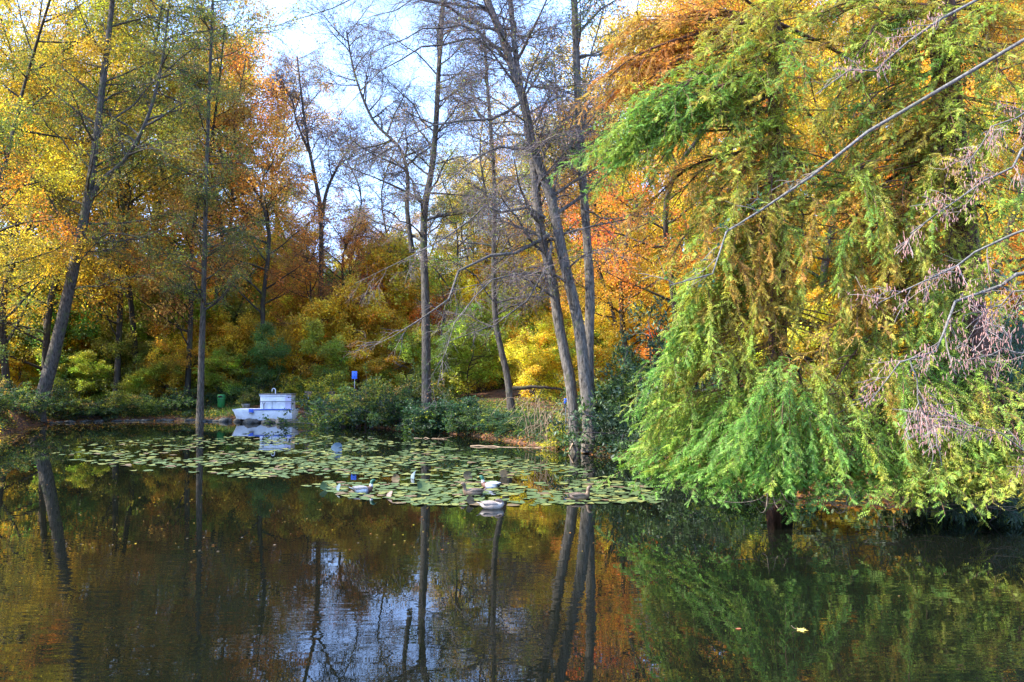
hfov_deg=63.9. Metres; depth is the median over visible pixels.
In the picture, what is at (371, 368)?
sapling
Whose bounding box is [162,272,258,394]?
sapling
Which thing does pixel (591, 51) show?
broadleaf tree
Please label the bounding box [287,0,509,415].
alder tree
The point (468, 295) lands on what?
sapling
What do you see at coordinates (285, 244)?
broadleaf tree
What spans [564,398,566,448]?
sign
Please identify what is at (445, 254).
broadleaf tree
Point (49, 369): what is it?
alder tree
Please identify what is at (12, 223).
broadleaf tree
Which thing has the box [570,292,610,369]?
sapling
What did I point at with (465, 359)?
sapling
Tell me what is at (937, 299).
sapling
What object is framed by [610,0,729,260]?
broadleaf tree
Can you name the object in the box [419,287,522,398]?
sapling
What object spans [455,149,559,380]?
broadleaf tree
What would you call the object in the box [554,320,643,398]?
sapling
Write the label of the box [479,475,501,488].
duck
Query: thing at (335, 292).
sapling
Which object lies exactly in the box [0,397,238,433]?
undergrowth
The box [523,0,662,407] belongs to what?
alder tree
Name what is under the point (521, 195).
broadleaf tree
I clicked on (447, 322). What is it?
sapling
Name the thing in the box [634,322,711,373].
sapling
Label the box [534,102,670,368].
broadleaf tree
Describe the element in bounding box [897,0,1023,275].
broadleaf tree
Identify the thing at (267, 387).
bush
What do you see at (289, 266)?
broadleaf tree
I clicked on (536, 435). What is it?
ground cover
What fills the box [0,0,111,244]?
broadleaf tree
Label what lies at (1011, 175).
broadleaf tree
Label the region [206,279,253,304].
sapling
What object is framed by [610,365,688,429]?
bush
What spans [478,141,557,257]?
broadleaf tree
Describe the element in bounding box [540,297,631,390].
sapling
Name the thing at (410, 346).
sapling
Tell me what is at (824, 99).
broadleaf tree
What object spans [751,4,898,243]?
broadleaf tree
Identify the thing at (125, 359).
sapling
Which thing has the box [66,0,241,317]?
broadleaf tree
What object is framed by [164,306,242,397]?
sapling
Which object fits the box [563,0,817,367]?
broadleaf tree
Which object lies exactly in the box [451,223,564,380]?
sapling
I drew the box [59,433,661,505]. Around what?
distant lily pads
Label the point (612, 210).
sapling
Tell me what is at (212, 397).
bush
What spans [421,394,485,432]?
bush
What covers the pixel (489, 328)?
sapling
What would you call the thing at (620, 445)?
bush
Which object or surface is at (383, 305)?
sapling
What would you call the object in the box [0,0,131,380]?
broadleaf tree
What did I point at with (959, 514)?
bush
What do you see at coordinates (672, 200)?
broadleaf tree
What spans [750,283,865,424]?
sapling
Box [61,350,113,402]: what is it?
sapling
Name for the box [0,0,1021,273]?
sky
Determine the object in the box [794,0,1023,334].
broadleaf tree
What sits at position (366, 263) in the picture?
sapling
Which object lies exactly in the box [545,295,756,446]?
bush
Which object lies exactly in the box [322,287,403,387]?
sapling
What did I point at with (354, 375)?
sign
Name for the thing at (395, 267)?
sapling
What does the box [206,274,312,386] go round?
sapling
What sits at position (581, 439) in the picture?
bush
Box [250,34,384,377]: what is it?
forked tree
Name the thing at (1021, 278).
sapling
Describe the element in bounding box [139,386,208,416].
bush
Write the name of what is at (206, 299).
sapling
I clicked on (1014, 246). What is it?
broadleaf tree
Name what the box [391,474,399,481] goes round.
lily leaf
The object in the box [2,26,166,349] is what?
broadleaf tree
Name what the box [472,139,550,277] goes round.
broadleaf tree
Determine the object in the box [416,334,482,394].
sapling
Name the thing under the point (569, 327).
sapling
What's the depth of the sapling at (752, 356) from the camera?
31.99 m
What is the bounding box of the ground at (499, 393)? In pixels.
[0,361,1017,499]
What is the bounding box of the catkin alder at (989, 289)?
[637,0,1023,478]
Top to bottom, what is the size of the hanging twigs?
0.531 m
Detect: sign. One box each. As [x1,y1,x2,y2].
[352,371,356,398]
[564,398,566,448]
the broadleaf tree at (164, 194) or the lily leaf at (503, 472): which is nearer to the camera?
the lily leaf at (503, 472)
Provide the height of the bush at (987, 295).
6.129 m
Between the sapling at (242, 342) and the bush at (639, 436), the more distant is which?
the sapling at (242, 342)
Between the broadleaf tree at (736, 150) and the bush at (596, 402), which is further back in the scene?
the broadleaf tree at (736, 150)
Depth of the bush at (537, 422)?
33.32 m
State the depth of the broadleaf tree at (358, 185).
59.13 m
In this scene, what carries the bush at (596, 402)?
on the ground at (499, 393)
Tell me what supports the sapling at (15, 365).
on the ground at (499, 393)
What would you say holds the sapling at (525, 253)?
on the ground at (499, 393)
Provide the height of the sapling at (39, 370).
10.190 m
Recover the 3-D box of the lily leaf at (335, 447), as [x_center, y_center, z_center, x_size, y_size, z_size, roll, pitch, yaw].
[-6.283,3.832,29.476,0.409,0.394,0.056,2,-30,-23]
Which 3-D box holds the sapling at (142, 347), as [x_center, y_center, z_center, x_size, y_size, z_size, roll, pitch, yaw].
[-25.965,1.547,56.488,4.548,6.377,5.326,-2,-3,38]
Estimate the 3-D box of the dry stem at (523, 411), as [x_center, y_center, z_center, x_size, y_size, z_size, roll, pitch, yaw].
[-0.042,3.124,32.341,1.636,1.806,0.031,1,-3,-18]
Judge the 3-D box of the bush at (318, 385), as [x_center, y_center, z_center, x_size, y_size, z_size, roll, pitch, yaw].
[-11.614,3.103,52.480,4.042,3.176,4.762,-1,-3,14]
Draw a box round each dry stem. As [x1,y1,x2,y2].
[492,397,530,442]
[534,396,540,434]
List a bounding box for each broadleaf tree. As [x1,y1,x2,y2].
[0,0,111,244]
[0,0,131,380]
[0,0,141,323]
[0,0,146,390]
[0,0,178,358]
[0,7,168,372]
[0,18,152,257]
[0,29,52,367]
[0,52,73,283]
[0,52,101,237]
[0,71,59,273]
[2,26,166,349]
[7,0,190,273]
[8,57,140,244]
[17,0,217,398]
[28,0,212,400]
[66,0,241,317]
[91,0,231,276]
[98,1,273,257]
[106,0,285,400]
[114,56,229,290]
[135,0,314,306]
[138,21,291,391]
[152,54,305,291]
[177,29,344,384]
[194,49,348,257]
[200,89,326,306]
[231,94,345,303]
[260,212,330,334]
[263,189,365,363]
[274,182,352,277]
[281,104,403,391]
[316,209,392,389]
[331,208,407,358]
[333,201,384,268]
[334,206,381,270]
[338,91,436,378]
[361,210,419,277]
[389,140,502,361]
[399,149,486,318]
[403,191,462,273]
[428,77,533,383]
[429,156,510,311]
[432,138,515,289]
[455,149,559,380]
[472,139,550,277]
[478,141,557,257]
[498,131,560,243]
[499,12,622,318]
[515,113,582,266]
[518,0,650,286]
[527,98,614,259]
[532,97,661,339]
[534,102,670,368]
[539,0,741,367]
[559,0,739,327]
[562,9,677,243]
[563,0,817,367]
[566,75,634,234]
[571,86,636,236]
[598,0,836,300]
[602,0,901,346]
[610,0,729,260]
[624,13,738,214]
[633,5,749,272]
[650,0,925,366]
[675,0,869,279]
[691,5,817,236]
[706,0,886,212]
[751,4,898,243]
[784,0,932,383]
[784,0,1016,399]
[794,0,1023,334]
[801,4,924,277]
[837,3,1023,318]
[855,0,1023,342]
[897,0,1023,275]
[899,0,1023,298]
[925,38,1022,240]
[977,4,1023,222]
[995,32,1023,224]
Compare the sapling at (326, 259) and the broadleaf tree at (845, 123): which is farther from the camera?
the sapling at (326, 259)
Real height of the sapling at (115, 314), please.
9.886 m
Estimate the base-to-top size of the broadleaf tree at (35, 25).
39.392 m
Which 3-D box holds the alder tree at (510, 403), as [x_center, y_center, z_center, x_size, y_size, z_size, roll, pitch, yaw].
[-1.166,-6.605,40.088,9.810,20.797,7.740,0,-3,0]
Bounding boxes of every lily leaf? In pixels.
[320,482,328,489]
[331,442,341,451]
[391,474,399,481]
[417,481,430,489]
[463,471,471,478]
[466,495,475,503]
[499,469,507,476]
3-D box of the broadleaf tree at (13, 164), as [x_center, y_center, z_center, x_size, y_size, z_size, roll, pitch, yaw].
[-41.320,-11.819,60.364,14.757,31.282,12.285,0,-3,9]
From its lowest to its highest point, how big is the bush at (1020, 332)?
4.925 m
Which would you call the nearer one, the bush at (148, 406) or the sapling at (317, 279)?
the bush at (148, 406)
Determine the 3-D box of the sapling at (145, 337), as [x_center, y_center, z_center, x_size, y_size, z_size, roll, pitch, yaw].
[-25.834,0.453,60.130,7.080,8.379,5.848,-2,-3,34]
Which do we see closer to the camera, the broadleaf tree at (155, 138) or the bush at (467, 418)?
the bush at (467, 418)
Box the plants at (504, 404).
[385,390,581,422]
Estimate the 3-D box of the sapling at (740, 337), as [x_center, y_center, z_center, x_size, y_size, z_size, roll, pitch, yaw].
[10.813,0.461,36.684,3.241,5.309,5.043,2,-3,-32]
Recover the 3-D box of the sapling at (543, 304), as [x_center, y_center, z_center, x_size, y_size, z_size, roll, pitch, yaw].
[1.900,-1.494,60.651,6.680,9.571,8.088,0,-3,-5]
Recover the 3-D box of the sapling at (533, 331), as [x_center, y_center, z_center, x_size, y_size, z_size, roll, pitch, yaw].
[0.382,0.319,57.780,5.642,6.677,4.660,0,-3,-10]
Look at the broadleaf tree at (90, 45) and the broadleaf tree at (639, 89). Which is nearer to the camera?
the broadleaf tree at (90, 45)
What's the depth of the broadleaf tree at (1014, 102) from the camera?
65.00 m
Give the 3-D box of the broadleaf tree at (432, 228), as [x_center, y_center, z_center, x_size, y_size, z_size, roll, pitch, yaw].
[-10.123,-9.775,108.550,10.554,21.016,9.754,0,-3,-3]
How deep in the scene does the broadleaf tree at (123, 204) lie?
54.66 m
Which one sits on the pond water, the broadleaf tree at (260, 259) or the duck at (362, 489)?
the duck at (362, 489)
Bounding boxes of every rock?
[219,418,228,421]
[244,419,253,423]
[275,418,284,423]
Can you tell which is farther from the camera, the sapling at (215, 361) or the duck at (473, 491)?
the sapling at (215, 361)
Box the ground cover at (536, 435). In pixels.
[375,400,701,462]
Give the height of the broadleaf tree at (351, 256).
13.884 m
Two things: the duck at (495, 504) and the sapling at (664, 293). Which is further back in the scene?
the sapling at (664, 293)
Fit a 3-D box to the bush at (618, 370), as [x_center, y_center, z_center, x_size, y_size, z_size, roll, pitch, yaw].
[3.981,1.944,30.609,4.405,3.841,3.980,0,-3,-2]
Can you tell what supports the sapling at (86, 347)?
on the ground at (499, 393)
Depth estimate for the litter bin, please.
52.69 m
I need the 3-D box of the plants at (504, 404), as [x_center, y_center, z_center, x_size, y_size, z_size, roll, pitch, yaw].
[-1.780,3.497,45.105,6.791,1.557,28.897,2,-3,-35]
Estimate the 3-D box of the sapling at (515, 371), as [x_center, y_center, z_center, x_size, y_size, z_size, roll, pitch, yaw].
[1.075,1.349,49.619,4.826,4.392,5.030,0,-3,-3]
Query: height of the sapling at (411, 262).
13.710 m
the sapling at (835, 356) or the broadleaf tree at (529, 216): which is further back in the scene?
the broadleaf tree at (529, 216)
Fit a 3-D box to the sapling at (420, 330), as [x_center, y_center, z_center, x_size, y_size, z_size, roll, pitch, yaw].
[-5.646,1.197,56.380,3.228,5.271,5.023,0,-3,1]
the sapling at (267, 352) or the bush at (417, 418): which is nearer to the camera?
the bush at (417, 418)
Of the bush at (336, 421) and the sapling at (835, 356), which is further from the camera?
the bush at (336, 421)
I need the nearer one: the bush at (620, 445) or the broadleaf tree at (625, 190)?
the bush at (620, 445)
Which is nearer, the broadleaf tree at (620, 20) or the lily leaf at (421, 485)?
the lily leaf at (421, 485)
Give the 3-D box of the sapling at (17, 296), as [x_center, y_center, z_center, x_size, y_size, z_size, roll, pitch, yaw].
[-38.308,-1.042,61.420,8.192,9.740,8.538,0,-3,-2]
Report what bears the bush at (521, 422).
on the ground at (499, 393)
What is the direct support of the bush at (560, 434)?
on the ground at (499, 393)
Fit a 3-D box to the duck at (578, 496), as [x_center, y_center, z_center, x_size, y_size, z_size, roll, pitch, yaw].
[1.471,3.299,17.758,0.671,0.342,0.250,1,-3,-17]
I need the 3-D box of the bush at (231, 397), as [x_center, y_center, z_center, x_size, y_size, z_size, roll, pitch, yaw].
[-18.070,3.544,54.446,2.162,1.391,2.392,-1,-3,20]
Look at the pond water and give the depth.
10.88 m
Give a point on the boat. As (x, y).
(272, 405)
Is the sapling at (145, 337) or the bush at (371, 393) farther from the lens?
the sapling at (145, 337)
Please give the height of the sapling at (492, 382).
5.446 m
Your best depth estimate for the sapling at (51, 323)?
64.32 m
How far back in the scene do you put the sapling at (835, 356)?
36.44 m
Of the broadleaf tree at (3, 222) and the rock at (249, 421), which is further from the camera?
the broadleaf tree at (3, 222)
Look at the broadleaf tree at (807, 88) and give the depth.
56.45 m
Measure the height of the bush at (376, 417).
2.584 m
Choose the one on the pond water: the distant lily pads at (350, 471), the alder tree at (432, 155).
the distant lily pads at (350, 471)
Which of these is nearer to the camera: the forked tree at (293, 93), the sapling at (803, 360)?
the sapling at (803, 360)
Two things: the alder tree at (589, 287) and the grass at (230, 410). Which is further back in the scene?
the grass at (230, 410)
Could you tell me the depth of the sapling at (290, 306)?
60.17 m
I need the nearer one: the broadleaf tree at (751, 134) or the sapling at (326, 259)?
the broadleaf tree at (751, 134)
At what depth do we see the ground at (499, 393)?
46.24 m
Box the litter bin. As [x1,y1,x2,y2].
[217,394,224,407]
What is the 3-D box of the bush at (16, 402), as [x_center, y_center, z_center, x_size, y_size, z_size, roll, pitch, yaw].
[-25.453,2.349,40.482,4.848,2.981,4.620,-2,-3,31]
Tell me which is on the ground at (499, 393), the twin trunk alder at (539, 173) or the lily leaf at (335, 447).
the twin trunk alder at (539, 173)
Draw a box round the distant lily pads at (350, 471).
[94,437,622,504]
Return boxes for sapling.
[0,279,79,393]
[0,303,40,391]
[4,269,34,369]
[6,315,21,339]
[7,278,127,399]
[11,268,91,384]
[23,281,98,377]
[23,336,98,393]
[42,286,127,384]
[45,246,163,388]
[57,280,163,394]
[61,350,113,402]
[63,288,175,399]
[91,318,168,402]
[107,296,199,390]
[111,358,182,402]
[125,268,241,399]
[125,273,219,374]
[132,321,212,398]
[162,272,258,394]
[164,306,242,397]
[190,345,257,395]
[194,308,273,394]
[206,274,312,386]
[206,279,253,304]
[208,280,284,387]
[221,311,313,386]
[225,320,294,398]
[231,236,318,305]
[245,277,330,376]
[253,264,340,376]
[257,282,330,372]
[267,274,384,390]
[281,242,338,269]
[295,318,350,393]
[296,271,362,379]
[296,296,364,390]
[315,249,420,371]
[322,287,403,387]
[331,237,420,359]
[333,232,416,269]
[339,338,403,391]
[355,230,451,380]
[357,312,420,390]
[358,263,441,365]
[359,230,458,328]
[374,321,440,392]
[385,287,460,383]
[410,322,440,390]
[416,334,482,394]
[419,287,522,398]
[420,316,489,390]
[432,254,510,385]
[432,279,488,375]
[439,302,491,388]
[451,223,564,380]
[462,319,529,391]
[484,303,542,388]
[491,327,559,393]
[498,315,563,401]
[503,263,568,371]
[506,217,562,323]
[531,305,572,378]
[537,329,614,400]
[539,235,617,370]
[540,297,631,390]
[550,235,677,327]
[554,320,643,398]
[562,307,602,376]
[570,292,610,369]
[579,203,661,312]
[596,281,681,384]
[604,188,665,266]
[611,317,669,380]
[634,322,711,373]
[714,304,792,397]
[724,335,812,402]
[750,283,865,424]
[762,287,865,405]
[786,232,930,401]
[791,288,871,397]
[849,290,1011,412]
[866,253,1002,340]
[929,235,1023,324]
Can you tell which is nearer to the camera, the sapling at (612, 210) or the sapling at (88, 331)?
the sapling at (88, 331)
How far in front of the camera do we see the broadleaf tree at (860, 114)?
57.88 m
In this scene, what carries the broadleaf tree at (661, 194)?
on the ground at (499, 393)
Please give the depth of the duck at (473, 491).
18.33 m
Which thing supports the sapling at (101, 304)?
on the ground at (499, 393)
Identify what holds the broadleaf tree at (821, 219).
on the ground at (499, 393)
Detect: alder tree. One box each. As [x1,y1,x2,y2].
[0,0,257,422]
[114,0,278,421]
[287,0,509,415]
[386,16,583,412]
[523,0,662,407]
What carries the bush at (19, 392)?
on the ground at (499, 393)
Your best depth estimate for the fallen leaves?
33.47 m
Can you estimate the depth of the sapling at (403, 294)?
59.87 m
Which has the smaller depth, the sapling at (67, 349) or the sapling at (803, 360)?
the sapling at (803, 360)
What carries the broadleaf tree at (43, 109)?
on the ground at (499, 393)
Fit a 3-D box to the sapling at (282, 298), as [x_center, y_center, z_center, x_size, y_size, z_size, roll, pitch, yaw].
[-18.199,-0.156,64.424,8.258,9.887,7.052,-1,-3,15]
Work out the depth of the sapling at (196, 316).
58.59 m
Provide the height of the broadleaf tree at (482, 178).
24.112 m
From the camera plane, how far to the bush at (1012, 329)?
17.12 m
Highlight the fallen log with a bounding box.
[505,385,564,391]
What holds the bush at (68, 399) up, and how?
on the ground at (499, 393)
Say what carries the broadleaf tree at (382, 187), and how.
on the ground at (499, 393)
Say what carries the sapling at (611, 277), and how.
on the ground at (499, 393)
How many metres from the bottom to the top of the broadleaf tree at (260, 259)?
30.184 m
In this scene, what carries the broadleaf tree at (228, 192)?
on the ground at (499, 393)
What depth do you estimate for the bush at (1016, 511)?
14.97 m
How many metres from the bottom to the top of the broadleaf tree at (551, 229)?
28.261 m
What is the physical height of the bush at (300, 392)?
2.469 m
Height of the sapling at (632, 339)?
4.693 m
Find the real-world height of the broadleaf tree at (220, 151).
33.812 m
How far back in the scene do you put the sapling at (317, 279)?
71.54 m
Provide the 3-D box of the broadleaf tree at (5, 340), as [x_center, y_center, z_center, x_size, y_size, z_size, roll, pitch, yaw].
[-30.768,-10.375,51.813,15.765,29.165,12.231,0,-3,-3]
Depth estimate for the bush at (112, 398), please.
50.89 m
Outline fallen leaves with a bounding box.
[0,395,927,595]
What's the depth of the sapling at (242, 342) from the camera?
58.13 m
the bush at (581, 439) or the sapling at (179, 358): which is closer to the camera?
the bush at (581, 439)
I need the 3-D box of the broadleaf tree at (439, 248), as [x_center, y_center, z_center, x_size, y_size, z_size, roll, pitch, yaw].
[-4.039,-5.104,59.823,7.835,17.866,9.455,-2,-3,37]
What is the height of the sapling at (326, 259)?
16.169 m
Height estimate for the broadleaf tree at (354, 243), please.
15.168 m
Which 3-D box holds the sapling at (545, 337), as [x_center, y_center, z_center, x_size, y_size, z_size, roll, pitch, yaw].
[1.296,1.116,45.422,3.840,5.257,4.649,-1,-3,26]
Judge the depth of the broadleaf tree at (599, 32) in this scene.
89.28 m
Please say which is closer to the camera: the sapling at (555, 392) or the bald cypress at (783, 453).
the bald cypress at (783, 453)
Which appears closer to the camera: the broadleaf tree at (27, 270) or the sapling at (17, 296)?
the broadleaf tree at (27, 270)
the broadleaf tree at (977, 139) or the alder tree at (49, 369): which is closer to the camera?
the alder tree at (49, 369)
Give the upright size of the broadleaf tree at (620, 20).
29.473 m
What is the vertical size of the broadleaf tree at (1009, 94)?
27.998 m
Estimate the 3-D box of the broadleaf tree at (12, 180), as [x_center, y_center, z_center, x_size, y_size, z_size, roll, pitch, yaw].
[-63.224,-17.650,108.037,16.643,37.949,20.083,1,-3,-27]
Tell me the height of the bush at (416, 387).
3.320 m
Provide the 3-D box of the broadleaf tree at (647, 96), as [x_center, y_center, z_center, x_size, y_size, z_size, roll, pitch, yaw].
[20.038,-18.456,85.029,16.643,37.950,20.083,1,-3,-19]
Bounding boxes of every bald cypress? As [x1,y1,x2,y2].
[547,0,911,523]
[780,0,1023,528]
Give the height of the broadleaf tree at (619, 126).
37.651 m
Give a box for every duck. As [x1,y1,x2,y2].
[349,479,375,492]
[459,482,485,495]
[477,499,503,508]
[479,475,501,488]
[567,485,593,499]
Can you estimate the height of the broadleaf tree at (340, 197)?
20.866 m
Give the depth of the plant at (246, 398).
52.19 m
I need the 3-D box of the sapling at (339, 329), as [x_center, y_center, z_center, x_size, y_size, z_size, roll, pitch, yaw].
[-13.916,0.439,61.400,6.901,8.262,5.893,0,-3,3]
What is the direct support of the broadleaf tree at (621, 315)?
on the ground at (499, 393)
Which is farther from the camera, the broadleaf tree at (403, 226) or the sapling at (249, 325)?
the broadleaf tree at (403, 226)
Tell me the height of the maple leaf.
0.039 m
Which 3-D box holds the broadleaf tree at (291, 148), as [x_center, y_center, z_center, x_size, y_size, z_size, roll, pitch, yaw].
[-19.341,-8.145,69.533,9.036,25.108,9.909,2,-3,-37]
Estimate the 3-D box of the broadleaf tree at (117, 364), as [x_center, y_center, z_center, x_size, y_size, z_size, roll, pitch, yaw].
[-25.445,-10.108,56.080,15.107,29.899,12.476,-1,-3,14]
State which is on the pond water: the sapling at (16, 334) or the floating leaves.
the floating leaves
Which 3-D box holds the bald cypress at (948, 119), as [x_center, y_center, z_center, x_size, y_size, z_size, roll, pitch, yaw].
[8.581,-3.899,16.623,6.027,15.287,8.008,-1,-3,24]
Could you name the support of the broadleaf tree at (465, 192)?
on the ground at (499, 393)
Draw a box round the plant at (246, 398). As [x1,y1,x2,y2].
[236,388,256,404]
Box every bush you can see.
[0,375,36,414]
[0,378,73,415]
[30,366,105,419]
[50,397,126,421]
[76,382,145,417]
[125,390,175,414]
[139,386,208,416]
[204,385,236,404]
[224,384,251,402]
[236,363,311,401]
[262,380,404,429]
[279,374,311,401]
[279,405,322,424]
[295,368,356,407]
[308,381,355,425]
[316,360,406,427]
[354,384,458,429]
[368,358,455,412]
[392,399,454,433]
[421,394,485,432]
[441,405,505,433]
[466,408,522,437]
[483,410,553,431]
[522,415,557,430]
[535,411,581,450]
[540,310,849,457]
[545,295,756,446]
[560,342,654,429]
[576,381,620,430]
[591,394,648,443]
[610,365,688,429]
[614,370,743,461]
[620,425,671,444]
[808,268,1023,471]
[866,287,1023,468]
[892,411,1023,526]
[921,292,1023,484]
[976,421,1023,523]
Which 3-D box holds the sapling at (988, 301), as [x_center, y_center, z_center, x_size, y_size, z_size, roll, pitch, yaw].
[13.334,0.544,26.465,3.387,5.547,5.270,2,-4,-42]
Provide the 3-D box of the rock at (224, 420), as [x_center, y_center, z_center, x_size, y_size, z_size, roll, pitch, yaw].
[-17.517,4.868,49.963,0.594,0.391,0.665,-18,3,23]
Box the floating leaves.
[0,421,651,550]
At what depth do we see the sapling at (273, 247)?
69.67 m
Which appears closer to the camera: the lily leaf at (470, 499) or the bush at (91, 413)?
the lily leaf at (470, 499)
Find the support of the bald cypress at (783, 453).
on the ground at (499, 393)
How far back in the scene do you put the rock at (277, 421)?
47.92 m
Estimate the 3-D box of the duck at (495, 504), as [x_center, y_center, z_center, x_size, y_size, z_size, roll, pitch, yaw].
[-0.436,3.292,16.512,0.562,0.242,0.250,0,-3,-7]
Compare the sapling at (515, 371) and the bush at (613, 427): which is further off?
the sapling at (515, 371)
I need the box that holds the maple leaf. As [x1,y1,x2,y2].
[791,625,807,631]
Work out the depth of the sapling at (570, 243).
59.33 m
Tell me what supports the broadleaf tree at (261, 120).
on the ground at (499, 393)
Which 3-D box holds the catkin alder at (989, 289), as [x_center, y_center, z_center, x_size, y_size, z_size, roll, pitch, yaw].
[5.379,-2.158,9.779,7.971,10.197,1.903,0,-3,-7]
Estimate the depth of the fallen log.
44.11 m
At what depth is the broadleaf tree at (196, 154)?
54.44 m
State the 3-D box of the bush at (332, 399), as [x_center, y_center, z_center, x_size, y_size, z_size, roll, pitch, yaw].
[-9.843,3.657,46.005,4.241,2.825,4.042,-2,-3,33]
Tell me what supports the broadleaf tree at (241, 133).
on the ground at (499, 393)
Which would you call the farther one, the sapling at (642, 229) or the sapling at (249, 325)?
the sapling at (642, 229)
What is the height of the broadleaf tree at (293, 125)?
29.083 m
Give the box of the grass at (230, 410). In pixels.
[117,398,259,416]
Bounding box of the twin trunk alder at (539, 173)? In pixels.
[250,0,668,452]
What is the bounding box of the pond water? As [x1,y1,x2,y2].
[0,421,1023,681]
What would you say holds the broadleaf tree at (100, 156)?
on the ground at (499, 393)
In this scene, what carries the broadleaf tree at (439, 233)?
on the ground at (499, 393)
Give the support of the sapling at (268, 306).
on the ground at (499, 393)
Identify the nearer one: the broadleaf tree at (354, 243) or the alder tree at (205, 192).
the alder tree at (205, 192)
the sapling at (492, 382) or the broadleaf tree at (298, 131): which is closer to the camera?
the sapling at (492, 382)
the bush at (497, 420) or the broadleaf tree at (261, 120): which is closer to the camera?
the bush at (497, 420)
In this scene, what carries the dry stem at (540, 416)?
on the ground at (499, 393)
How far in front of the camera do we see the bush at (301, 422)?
47.08 m
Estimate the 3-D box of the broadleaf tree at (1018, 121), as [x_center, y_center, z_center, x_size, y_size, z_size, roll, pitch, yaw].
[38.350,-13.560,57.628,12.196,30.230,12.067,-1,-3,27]
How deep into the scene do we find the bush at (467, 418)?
37.41 m
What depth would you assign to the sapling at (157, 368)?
53.21 m
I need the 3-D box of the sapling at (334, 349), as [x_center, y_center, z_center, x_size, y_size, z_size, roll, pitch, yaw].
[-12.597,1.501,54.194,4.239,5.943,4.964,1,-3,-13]
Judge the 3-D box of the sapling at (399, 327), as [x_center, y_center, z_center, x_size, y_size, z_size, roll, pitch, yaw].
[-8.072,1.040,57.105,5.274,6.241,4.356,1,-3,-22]
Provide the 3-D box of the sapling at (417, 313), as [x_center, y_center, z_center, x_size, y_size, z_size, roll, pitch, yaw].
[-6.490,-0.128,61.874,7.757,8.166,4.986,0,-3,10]
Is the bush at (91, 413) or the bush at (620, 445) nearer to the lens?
the bush at (620, 445)
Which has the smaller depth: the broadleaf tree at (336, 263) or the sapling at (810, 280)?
the sapling at (810, 280)
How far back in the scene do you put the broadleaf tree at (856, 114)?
44.54 m
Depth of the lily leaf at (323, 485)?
19.29 m
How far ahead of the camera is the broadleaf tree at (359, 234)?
72.93 m
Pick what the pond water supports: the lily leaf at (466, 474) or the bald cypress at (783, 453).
the lily leaf at (466, 474)
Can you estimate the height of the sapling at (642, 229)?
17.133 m
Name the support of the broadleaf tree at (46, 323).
on the ground at (499, 393)
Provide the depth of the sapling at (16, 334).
55.99 m
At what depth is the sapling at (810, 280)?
32.28 m
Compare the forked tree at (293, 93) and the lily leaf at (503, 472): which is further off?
the forked tree at (293, 93)
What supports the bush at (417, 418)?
on the ground at (499, 393)
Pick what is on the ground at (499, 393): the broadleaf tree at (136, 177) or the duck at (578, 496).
the broadleaf tree at (136, 177)
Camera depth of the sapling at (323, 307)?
55.27 m
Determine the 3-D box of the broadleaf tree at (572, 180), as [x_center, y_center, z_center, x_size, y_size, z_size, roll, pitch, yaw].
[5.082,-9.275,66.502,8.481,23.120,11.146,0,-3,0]
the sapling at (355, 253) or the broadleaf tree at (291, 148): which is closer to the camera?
the broadleaf tree at (291, 148)
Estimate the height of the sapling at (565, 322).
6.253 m
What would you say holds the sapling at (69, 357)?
on the ground at (499, 393)
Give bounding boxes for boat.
[232,388,298,419]
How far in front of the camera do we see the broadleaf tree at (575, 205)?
58.92 m

